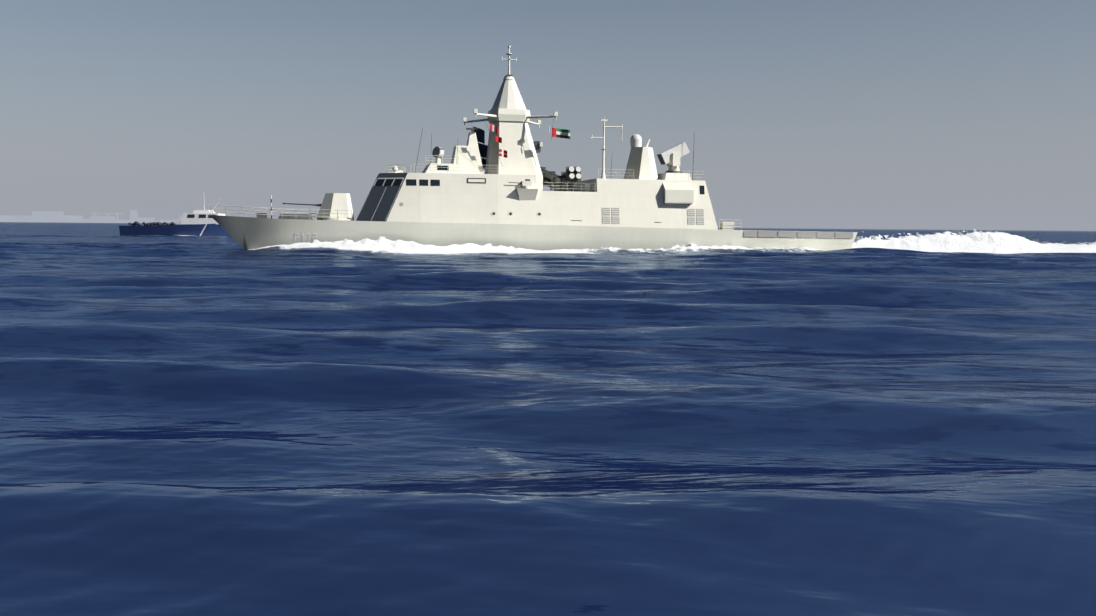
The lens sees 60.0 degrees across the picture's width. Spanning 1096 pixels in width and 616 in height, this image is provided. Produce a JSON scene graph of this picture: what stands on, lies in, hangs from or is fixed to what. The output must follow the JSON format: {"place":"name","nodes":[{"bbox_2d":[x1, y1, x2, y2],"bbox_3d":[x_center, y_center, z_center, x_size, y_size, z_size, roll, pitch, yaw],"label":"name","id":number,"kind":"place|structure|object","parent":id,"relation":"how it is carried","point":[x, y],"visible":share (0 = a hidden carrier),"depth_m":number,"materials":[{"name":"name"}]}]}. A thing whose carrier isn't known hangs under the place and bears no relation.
{"place":"outdoors","nodes":[
{"label":"outdoors","id":0,"kind":"place"},
{"bbox_2d":[0,222,1095,615],"bbox_3d":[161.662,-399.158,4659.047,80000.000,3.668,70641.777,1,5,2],"label":"sea","id":1,"kind":"structure","parent":0,"point":[884,422],"depth_m":14.09,"materials":[{"name":"liquid"}]},
{"bbox_2d":[0,210,182,222],"bbox_3d":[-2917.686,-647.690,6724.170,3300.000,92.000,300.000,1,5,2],"label":"distant port shore","id":2,"kind":"structure","parent":1,"relation":"on","point":[48,216],"depth_m":6674.08,"materials":[{"name":"white"}]},
{"bbox_2d":[119,199,230,235],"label":"patrol boat","id":3,"kind":"object","parent":1,"relation":"on","point":[204,222],"visible":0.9,"depth_m":214.41,"materials":[{"name":"blue metal"}]},
{"bbox_2d":[210,46,857,250],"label":"corvette","id":4,"kind":"object","parent":1,"relation":"in","point":[505,199],"visible":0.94,"depth_m":101.36,"materials":[{"name":"grey metal"}]},
{"bbox_2d":[0,0,1095,230],"label":"sky","id":5,"kind":"structure","parent":0,"point":[826,114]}
]}

